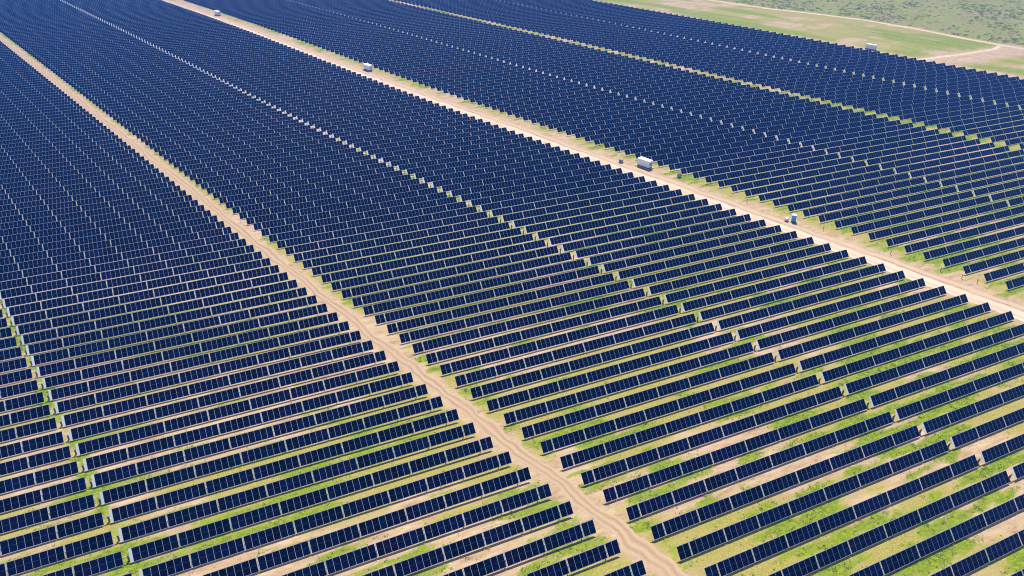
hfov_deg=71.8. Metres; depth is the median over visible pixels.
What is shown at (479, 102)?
solar tracker
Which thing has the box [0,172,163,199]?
solar tracker
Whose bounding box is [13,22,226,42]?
solar tracker
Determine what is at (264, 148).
solar tracker
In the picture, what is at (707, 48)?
solar tracker
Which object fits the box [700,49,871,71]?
solar tracker
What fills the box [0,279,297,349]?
solar tracker
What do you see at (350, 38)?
solar tracker
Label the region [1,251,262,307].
solar tracker
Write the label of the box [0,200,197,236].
solar tracker
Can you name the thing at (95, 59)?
solar tracker
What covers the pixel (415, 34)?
solar tracker
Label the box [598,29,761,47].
solar tracker
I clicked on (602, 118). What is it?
solar tracker
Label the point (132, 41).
solar tracker
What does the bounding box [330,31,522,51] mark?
solar tracker
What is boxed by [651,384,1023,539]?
solar tracker
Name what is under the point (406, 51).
solar tracker
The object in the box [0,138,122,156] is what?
solar tracker
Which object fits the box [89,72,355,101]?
solar tracker
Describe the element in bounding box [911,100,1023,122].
solar tracker
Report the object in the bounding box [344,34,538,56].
solar tracker
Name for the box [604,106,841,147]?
solar tracker
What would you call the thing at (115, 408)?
solar tracker
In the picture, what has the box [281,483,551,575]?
solar tracker
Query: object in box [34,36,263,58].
solar tracker
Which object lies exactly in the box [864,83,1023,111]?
solar tracker
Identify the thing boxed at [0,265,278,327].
solar tracker
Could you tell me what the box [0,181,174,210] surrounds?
solar tracker
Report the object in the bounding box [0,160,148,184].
solar tracker
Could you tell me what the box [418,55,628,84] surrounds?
solar tracker
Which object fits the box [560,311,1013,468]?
solar tracker
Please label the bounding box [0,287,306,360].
solar tracker
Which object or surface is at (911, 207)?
solar tracker
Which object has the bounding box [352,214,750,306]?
solar tracker
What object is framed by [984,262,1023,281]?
solar tracker
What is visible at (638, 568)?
solar tracker
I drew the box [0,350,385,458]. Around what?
solar tracker
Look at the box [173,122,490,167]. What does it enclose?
solar tracker
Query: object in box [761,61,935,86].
solar tracker
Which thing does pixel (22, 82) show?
distant solar trackers
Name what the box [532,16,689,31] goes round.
solar tracker
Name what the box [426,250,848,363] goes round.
solar tracker
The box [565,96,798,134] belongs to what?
solar tracker
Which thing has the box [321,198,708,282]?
solar tracker
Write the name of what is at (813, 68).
solar tracker
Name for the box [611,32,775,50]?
solar tracker
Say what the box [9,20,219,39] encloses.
solar tracker
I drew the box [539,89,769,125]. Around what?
solar tracker
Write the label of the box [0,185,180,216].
solar tracker
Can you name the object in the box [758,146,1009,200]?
solar tracker
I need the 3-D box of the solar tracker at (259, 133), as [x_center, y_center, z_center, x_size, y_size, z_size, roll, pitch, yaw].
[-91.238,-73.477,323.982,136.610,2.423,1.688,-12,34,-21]
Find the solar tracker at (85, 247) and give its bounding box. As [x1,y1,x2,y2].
[0,221,224,265]
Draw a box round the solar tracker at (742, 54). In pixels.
[668,43,837,64]
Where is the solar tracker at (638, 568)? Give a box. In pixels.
[603,560,645,575]
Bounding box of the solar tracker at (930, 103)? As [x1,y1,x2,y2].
[875,87,1023,113]
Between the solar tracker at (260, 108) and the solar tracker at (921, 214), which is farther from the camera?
the solar tracker at (260, 108)
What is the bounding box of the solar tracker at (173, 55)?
[45,44,282,67]
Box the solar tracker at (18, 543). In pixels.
[0,409,458,554]
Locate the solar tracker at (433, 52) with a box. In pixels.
[358,39,556,62]
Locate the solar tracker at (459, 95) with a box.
[456,66,673,97]
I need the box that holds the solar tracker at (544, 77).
[443,62,657,92]
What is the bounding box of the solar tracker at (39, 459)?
[0,361,399,475]
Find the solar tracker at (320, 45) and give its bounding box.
[317,27,505,47]
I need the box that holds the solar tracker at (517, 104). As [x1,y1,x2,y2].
[492,76,714,109]
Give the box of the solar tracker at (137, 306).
[0,272,288,338]
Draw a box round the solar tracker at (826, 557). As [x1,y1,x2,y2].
[767,462,1023,575]
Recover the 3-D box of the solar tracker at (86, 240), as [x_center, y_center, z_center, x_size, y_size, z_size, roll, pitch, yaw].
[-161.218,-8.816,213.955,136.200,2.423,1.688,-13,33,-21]
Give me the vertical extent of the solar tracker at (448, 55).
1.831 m
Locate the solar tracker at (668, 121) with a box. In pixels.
[575,98,809,137]
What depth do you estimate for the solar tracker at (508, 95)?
382.60 m
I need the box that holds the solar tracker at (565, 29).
[538,17,695,33]
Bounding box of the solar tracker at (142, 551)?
[42,436,492,575]
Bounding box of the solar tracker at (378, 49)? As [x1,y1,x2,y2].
[339,33,533,55]
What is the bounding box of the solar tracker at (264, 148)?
[168,119,482,163]
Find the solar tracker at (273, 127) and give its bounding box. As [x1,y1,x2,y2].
[145,105,445,145]
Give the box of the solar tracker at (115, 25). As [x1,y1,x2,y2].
[4,17,210,35]
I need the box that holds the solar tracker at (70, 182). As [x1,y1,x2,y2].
[0,168,158,193]
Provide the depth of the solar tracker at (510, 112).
364.30 m
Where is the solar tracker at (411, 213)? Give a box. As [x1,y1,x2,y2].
[268,172,633,241]
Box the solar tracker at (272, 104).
[116,89,400,122]
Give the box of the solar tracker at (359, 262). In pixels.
[312,194,694,275]
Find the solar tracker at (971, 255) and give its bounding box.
[942,237,1023,266]
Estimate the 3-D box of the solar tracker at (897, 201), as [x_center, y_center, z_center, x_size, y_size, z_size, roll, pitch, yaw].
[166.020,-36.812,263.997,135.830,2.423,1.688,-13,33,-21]
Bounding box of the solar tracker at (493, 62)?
[395,49,600,75]
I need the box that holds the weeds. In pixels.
[0,78,1023,575]
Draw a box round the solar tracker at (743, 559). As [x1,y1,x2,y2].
[704,434,1023,575]
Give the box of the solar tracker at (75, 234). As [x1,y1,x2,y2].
[0,210,210,250]
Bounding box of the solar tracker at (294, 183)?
[213,143,550,198]
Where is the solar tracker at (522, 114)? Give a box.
[514,82,740,117]
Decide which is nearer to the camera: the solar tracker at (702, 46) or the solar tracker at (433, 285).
the solar tracker at (433, 285)
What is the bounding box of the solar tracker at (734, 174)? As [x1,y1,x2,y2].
[705,132,952,182]
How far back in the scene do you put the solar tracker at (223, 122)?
335.47 m
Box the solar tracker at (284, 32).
[281,16,462,33]
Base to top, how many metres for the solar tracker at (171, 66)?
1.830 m
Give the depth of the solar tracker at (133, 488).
139.79 m
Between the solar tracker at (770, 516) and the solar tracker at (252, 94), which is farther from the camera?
the solar tracker at (252, 94)
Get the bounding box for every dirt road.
[0,37,687,575]
[163,0,1023,321]
[709,0,1023,48]
[917,46,1003,61]
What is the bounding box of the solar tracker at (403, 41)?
[326,29,516,50]
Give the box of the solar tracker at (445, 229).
[293,185,669,261]
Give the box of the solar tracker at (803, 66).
[725,54,897,77]
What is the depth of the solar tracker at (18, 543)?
135.85 m
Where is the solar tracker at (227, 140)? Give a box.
[154,111,460,152]
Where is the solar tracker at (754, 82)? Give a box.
[752,59,925,84]
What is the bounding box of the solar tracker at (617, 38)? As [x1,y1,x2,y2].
[579,25,740,42]
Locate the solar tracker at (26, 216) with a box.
[0,190,185,222]
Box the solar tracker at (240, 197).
[219,146,560,203]
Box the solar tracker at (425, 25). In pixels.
[293,20,476,38]
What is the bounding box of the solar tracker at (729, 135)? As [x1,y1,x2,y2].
[624,111,864,154]
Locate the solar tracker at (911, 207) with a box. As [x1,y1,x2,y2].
[834,179,1023,227]
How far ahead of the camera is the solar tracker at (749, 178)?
286.26 m
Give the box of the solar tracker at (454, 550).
[362,501,573,575]
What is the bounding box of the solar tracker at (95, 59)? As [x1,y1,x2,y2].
[43,42,278,65]
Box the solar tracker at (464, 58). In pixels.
[379,44,581,69]
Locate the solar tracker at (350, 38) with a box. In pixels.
[309,24,495,44]
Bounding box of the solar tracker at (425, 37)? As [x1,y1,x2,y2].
[321,28,511,48]
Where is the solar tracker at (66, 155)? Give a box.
[0,145,130,164]
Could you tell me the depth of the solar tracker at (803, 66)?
422.21 m
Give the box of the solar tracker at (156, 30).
[15,23,229,43]
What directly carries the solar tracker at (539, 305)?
on the ground
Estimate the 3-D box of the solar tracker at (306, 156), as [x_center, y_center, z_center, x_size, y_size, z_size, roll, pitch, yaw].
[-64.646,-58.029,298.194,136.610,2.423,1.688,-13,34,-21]
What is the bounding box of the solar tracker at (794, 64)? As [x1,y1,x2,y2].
[716,53,888,75]
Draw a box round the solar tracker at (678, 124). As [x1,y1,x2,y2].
[584,101,819,141]
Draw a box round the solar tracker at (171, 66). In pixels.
[60,53,307,78]
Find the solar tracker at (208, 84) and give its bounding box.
[86,70,350,98]
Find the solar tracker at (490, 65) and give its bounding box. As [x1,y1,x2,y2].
[400,51,607,77]
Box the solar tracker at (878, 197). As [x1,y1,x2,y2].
[802,163,1023,216]
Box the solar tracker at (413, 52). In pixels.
[354,37,550,60]
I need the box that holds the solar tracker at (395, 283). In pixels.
[341,208,736,298]
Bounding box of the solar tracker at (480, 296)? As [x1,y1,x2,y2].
[375,225,781,323]
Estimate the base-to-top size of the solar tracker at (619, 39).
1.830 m
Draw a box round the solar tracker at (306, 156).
[184,127,506,175]
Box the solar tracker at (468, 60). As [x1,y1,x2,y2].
[384,46,587,71]
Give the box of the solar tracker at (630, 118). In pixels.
[556,93,788,131]
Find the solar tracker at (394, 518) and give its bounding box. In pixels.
[203,467,530,575]
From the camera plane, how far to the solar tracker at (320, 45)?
485.15 m
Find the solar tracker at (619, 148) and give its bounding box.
[614,108,853,151]
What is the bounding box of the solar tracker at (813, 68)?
[734,56,907,79]
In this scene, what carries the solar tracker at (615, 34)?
on the ground
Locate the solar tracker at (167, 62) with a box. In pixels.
[55,50,299,74]
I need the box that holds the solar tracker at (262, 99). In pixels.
[109,84,388,116]
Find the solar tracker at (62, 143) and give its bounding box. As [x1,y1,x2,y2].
[0,135,118,152]
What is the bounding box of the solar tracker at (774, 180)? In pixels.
[731,139,980,191]
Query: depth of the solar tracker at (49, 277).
210.27 m
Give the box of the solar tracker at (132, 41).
[26,31,249,52]
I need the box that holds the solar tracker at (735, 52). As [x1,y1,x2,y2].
[660,42,829,62]
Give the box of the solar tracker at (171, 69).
[63,55,312,80]
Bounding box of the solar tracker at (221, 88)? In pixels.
[92,74,360,103]
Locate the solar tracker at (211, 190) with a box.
[206,140,541,193]
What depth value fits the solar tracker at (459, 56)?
441.54 m
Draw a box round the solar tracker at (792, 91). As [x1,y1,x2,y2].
[790,67,965,93]
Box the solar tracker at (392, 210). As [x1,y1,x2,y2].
[261,168,622,235]
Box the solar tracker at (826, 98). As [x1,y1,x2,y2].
[820,72,997,100]
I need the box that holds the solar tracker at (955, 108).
[899,95,1023,119]
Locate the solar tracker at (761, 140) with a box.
[646,117,888,161]
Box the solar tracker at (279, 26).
[267,12,444,28]
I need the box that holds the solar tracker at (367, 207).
[253,164,610,229]
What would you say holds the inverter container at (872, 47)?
on the ground
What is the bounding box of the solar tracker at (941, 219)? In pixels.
[868,196,1023,239]
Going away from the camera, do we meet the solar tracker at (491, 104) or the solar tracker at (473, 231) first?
the solar tracker at (473, 231)
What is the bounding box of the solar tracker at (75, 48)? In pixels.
[28,32,252,53]
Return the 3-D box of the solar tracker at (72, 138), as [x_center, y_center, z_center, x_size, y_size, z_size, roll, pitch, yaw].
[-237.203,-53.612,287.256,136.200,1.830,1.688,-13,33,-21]
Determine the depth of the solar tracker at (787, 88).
400.37 m
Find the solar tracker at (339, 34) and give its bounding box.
[297,21,480,39]
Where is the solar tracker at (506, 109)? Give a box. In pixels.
[499,78,722,112]
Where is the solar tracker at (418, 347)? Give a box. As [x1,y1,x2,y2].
[412,243,830,353]
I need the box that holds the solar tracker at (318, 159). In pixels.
[189,130,514,180]
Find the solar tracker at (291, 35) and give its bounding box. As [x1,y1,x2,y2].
[289,19,471,36]
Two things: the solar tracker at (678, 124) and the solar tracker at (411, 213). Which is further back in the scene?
the solar tracker at (678, 124)
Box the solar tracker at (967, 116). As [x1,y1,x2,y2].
[923,104,1023,125]
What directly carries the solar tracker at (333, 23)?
on the ground
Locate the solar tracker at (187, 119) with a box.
[124,93,412,128]
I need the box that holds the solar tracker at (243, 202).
[225,150,569,208]
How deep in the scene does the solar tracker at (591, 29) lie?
517.37 m
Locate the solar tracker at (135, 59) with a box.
[48,45,286,69]
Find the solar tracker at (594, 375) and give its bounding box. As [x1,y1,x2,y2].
[487,278,925,410]
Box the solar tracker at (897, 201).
[818,171,1023,221]
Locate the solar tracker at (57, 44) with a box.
[22,28,242,49]
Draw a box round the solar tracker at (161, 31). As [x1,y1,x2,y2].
[16,25,232,44]
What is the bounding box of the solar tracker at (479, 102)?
[477,72,697,104]
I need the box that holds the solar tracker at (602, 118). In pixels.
[548,91,778,128]
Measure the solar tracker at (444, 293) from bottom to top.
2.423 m
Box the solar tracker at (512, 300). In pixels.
[387,231,797,333]
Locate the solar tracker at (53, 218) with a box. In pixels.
[0,195,191,229]
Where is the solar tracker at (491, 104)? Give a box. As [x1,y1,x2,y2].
[484,74,705,107]
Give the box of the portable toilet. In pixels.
[791,213,796,222]
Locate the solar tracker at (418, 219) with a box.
[276,176,645,248]
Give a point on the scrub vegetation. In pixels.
(881, 12)
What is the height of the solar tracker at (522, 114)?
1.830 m
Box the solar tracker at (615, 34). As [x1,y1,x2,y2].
[566,23,727,40]
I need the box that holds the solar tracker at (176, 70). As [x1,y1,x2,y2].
[65,57,316,82]
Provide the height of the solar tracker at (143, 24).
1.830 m
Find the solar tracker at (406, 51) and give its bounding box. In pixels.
[349,36,544,58]
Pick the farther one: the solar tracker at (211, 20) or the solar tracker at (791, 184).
the solar tracker at (211, 20)
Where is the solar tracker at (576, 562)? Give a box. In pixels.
[523,539,620,575]
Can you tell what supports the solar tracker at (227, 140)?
on the ground
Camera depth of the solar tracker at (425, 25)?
507.43 m
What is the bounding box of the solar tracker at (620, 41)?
[591,28,754,45]
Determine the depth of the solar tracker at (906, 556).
125.91 m
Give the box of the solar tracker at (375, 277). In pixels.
[331,203,722,290]
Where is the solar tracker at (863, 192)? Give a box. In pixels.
[787,156,1023,211]
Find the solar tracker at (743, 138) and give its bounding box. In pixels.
[635,114,876,158]
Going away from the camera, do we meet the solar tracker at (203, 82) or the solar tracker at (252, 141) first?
the solar tracker at (252, 141)
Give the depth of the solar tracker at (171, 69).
413.50 m
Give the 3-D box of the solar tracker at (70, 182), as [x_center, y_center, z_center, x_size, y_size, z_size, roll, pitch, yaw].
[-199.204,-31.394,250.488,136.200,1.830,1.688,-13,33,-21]
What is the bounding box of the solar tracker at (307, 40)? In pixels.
[305,23,490,42]
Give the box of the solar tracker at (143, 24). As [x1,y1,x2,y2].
[6,18,213,36]
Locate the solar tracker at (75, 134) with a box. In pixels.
[0,129,110,144]
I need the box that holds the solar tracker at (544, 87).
[463,68,681,99]
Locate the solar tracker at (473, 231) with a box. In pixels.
[302,189,681,267]
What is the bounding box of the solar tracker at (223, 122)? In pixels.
[132,98,425,134]
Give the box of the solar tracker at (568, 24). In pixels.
[521,14,677,29]
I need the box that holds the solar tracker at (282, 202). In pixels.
[232,153,579,213]
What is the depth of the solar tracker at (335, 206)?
257.77 m
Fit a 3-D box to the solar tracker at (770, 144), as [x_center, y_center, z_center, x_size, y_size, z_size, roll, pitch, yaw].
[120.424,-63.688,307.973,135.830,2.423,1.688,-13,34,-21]
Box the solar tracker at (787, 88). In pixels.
[780,65,955,91]
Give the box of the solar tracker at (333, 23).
[270,13,448,30]
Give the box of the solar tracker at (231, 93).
[99,78,371,108]
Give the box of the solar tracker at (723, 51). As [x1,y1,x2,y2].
[653,40,821,60]
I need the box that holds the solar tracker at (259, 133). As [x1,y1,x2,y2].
[149,108,452,148]
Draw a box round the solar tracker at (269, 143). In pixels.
[163,116,475,159]
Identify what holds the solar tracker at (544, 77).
on the ground
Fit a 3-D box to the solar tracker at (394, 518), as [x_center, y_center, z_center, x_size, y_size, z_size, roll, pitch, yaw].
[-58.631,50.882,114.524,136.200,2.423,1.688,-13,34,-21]
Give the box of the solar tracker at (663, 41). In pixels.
[604,31,768,49]
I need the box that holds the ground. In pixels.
[0,0,1023,575]
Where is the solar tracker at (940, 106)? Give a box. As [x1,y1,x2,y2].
[887,91,1023,116]
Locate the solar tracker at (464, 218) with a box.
[285,180,656,254]
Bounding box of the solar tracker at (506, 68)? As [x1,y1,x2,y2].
[412,54,620,81]
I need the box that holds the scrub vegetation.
[724,0,1023,48]
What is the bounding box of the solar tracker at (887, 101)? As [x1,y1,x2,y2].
[853,79,1023,108]
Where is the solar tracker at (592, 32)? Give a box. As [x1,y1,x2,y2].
[555,21,714,37]
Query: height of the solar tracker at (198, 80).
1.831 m
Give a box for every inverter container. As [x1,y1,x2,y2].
[214,10,221,15]
[363,63,373,71]
[635,156,653,169]
[864,43,876,50]
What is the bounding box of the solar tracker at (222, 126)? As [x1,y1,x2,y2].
[136,101,432,138]
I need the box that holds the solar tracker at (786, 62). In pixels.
[708,51,879,73]
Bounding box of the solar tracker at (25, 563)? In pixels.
[0,422,475,575]
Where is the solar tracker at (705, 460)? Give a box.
[603,342,1023,502]
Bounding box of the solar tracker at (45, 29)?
[3,16,208,34]
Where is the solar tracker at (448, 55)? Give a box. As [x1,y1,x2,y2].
[368,42,568,65]
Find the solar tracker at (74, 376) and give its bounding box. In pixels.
[0,312,338,397]
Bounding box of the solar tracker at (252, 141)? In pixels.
[158,113,467,155]
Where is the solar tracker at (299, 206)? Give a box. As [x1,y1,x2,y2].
[239,157,590,218]
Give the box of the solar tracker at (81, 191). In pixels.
[0,176,169,205]
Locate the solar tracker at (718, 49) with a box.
[646,39,813,58]
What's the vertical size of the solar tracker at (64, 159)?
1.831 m
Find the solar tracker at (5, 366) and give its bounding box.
[0,295,316,372]
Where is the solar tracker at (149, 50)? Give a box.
[39,39,270,62]
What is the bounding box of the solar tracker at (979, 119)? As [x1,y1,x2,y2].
[936,109,1023,128]
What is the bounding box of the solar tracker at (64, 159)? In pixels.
[0,149,135,169]
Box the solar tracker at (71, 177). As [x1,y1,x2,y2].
[0,164,153,188]
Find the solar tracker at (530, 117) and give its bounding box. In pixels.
[523,84,749,120]
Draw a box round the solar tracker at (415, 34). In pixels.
[313,26,500,45]
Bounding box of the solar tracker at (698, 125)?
[594,103,830,144]
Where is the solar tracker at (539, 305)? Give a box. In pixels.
[399,237,813,342]
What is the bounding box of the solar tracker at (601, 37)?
[573,24,733,41]
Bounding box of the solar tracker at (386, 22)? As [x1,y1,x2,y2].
[278,15,457,32]
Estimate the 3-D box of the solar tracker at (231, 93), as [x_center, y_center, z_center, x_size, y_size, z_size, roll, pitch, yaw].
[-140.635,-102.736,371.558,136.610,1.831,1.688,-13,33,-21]
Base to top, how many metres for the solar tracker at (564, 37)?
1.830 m
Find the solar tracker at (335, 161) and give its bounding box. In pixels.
[195,133,523,184]
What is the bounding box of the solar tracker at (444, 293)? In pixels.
[363,219,765,314]
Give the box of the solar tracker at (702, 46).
[632,36,797,55]
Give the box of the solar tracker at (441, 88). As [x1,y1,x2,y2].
[437,61,649,90]
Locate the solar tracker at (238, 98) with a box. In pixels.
[105,82,382,114]
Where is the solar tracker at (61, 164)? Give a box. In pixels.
[0,152,139,174]
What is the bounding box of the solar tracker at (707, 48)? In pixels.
[638,37,805,57]
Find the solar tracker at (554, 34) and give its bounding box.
[549,20,707,35]
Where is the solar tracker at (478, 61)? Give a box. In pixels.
[390,47,593,73]
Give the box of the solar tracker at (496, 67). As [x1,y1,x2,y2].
[406,52,614,79]
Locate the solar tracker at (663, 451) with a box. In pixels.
[581,324,1023,484]
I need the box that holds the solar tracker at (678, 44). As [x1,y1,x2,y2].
[618,33,782,52]
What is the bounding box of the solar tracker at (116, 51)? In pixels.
[36,38,267,60]
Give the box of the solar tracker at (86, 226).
[0,205,204,242]
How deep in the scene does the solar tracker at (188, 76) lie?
398.52 m
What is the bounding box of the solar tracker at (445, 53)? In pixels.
[363,40,562,62]
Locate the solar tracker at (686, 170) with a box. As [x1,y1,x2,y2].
[681,126,926,173]
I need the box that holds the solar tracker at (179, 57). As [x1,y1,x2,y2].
[50,47,290,70]
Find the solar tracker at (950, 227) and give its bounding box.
[886,206,1023,246]
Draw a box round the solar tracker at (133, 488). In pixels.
[0,396,442,533]
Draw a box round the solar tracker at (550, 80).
[449,64,665,95]
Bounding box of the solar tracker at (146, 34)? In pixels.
[18,26,235,46]
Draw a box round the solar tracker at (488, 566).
[442,519,595,575]
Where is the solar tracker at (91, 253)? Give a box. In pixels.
[0,227,231,273]
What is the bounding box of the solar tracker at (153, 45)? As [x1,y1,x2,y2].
[32,35,259,56]
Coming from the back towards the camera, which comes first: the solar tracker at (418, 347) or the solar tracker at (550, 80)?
the solar tracker at (550, 80)
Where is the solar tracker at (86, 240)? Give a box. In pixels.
[0,215,217,257]
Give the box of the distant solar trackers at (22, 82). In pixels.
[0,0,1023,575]
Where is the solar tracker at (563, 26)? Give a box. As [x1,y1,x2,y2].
[527,15,683,30]
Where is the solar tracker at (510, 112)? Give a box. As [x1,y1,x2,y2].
[507,80,731,114]
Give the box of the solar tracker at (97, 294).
[0,258,270,317]
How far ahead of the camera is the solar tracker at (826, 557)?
128.48 m
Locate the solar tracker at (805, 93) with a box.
[799,68,975,95]
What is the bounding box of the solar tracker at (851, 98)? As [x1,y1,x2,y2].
[830,74,1008,103]
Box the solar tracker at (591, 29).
[543,19,701,34]
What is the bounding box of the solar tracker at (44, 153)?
[0,142,126,160]
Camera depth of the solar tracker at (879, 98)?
378.55 m
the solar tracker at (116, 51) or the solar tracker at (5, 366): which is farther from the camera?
the solar tracker at (116, 51)
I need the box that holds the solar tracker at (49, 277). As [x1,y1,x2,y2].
[0,238,246,289]
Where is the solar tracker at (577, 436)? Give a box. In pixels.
[540,302,990,453]
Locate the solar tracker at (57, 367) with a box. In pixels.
[0,303,327,384]
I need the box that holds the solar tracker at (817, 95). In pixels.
[810,70,986,98]
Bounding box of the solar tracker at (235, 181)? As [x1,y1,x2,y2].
[200,136,532,188]
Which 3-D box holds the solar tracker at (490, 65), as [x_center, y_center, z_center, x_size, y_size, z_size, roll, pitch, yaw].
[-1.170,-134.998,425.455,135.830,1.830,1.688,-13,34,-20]
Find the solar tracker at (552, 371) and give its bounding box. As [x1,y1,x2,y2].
[470,270,905,398]
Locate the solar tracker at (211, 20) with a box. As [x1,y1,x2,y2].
[8,19,216,38]
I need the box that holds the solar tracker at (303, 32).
[285,18,466,35]
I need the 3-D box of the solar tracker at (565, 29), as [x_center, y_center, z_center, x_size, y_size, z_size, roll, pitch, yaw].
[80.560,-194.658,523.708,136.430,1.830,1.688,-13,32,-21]
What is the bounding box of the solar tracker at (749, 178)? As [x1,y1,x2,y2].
[718,135,965,186]
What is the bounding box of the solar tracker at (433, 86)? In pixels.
[430,59,642,88]
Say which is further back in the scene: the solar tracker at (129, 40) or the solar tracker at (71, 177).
the solar tracker at (129, 40)
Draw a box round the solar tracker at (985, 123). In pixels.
[949,114,1023,131]
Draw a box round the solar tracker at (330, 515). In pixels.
[122,451,511,575]
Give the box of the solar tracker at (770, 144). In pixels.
[657,120,900,165]
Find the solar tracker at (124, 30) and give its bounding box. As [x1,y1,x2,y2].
[11,21,223,40]
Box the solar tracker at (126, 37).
[20,27,238,47]
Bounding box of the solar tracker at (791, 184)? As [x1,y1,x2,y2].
[744,142,994,195]
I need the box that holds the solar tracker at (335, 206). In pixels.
[246,160,600,224]
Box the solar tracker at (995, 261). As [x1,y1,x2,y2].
[963,249,1023,273]
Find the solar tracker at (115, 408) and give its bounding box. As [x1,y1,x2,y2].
[0,340,373,441]
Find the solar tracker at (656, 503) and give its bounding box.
[626,362,1023,520]
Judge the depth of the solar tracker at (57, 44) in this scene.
479.10 m
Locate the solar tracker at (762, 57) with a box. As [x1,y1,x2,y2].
[684,46,853,67]
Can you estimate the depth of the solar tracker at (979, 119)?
338.02 m
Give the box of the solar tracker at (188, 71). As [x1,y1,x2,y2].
[68,59,321,84]
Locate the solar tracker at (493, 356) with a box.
[440,256,866,374]
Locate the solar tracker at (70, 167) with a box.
[0,156,144,178]
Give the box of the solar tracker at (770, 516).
[677,407,1023,559]
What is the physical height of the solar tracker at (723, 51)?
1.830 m
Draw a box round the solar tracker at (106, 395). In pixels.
[0,330,360,426]
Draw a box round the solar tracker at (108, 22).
[0,14,202,31]
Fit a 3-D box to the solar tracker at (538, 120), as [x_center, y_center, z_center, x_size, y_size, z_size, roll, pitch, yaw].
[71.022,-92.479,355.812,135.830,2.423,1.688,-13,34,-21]
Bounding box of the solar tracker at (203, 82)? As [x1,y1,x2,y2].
[82,68,345,96]
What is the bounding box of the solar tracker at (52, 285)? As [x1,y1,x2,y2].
[0,245,254,298]
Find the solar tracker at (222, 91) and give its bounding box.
[95,76,366,106]
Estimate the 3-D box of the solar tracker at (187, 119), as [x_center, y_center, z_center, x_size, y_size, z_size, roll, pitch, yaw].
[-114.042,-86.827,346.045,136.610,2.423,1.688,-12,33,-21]
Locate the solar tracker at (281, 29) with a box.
[274,14,452,31]
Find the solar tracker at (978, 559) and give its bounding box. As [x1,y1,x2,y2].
[930,529,1023,575]
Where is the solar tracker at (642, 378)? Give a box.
[504,286,946,424]
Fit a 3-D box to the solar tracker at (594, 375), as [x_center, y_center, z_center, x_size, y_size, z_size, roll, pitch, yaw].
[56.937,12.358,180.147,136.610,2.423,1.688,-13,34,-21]
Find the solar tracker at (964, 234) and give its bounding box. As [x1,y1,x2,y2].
[904,216,1023,252]
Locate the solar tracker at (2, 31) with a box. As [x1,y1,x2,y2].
[1,15,205,33]
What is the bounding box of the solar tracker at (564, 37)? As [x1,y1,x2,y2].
[561,22,720,38]
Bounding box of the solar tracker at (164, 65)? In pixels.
[57,52,303,76]
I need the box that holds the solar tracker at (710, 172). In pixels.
[693,129,939,178]
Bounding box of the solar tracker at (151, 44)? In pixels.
[30,33,256,55]
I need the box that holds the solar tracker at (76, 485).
[0,384,427,512]
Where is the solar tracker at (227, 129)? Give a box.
[140,103,438,141]
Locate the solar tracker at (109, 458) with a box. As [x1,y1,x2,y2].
[0,372,412,493]
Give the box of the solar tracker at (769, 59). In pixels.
[692,48,862,69]
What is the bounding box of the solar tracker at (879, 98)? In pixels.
[841,76,1019,105]
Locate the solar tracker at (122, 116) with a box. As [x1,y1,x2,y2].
[113,87,394,119]
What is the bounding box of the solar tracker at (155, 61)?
[52,48,294,72]
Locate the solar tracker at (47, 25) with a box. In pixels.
[0,13,199,29]
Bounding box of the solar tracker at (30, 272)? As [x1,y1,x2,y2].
[0,232,238,281]
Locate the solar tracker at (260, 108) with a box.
[120,91,406,125]
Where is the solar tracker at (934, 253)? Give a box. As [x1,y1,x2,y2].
[923,226,1023,259]
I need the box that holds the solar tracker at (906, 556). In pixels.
[848,494,1023,575]
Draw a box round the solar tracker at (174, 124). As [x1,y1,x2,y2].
[128,96,419,131]
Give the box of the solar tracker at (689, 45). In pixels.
[625,35,790,53]
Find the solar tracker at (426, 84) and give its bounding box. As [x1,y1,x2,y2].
[424,57,635,86]
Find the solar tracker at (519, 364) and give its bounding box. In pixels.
[455,263,885,386]
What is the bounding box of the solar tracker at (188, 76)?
[74,62,330,89]
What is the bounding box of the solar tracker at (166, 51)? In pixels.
[41,41,274,63]
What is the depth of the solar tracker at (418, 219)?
242.50 m
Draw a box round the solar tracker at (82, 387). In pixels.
[0,321,349,412]
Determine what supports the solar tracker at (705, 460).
on the ground
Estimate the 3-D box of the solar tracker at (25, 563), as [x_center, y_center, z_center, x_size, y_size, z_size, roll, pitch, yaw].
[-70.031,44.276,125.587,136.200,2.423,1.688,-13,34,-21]
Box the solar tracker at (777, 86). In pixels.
[770,63,945,88]
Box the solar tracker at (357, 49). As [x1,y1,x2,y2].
[335,32,527,53]
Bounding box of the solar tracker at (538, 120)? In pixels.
[531,86,759,123]
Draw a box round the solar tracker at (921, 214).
[851,187,1023,233]
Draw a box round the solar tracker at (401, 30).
[301,22,485,41]
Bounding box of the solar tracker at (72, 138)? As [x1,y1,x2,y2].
[0,132,113,149]
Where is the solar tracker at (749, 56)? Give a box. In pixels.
[676,45,845,66]
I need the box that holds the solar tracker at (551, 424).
[521,294,967,438]
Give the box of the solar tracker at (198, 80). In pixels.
[79,66,340,93]
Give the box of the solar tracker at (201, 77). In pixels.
[77,64,335,91]
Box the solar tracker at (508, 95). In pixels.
[470,70,689,102]
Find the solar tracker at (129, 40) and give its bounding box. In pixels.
[24,30,245,50]
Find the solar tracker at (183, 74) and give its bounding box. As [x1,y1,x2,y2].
[71,60,326,87]
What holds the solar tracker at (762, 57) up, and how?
on the ground
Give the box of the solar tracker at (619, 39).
[585,27,747,44]
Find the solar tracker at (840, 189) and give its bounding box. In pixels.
[773,149,1023,205]
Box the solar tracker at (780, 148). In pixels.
[669,123,912,169]
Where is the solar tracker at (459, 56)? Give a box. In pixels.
[374,43,574,67]
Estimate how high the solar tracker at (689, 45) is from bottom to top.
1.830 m
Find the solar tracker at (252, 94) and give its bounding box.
[102,80,377,111]
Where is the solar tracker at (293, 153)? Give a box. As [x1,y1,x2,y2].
[178,124,498,171]
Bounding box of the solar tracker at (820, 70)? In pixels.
[743,58,916,82]

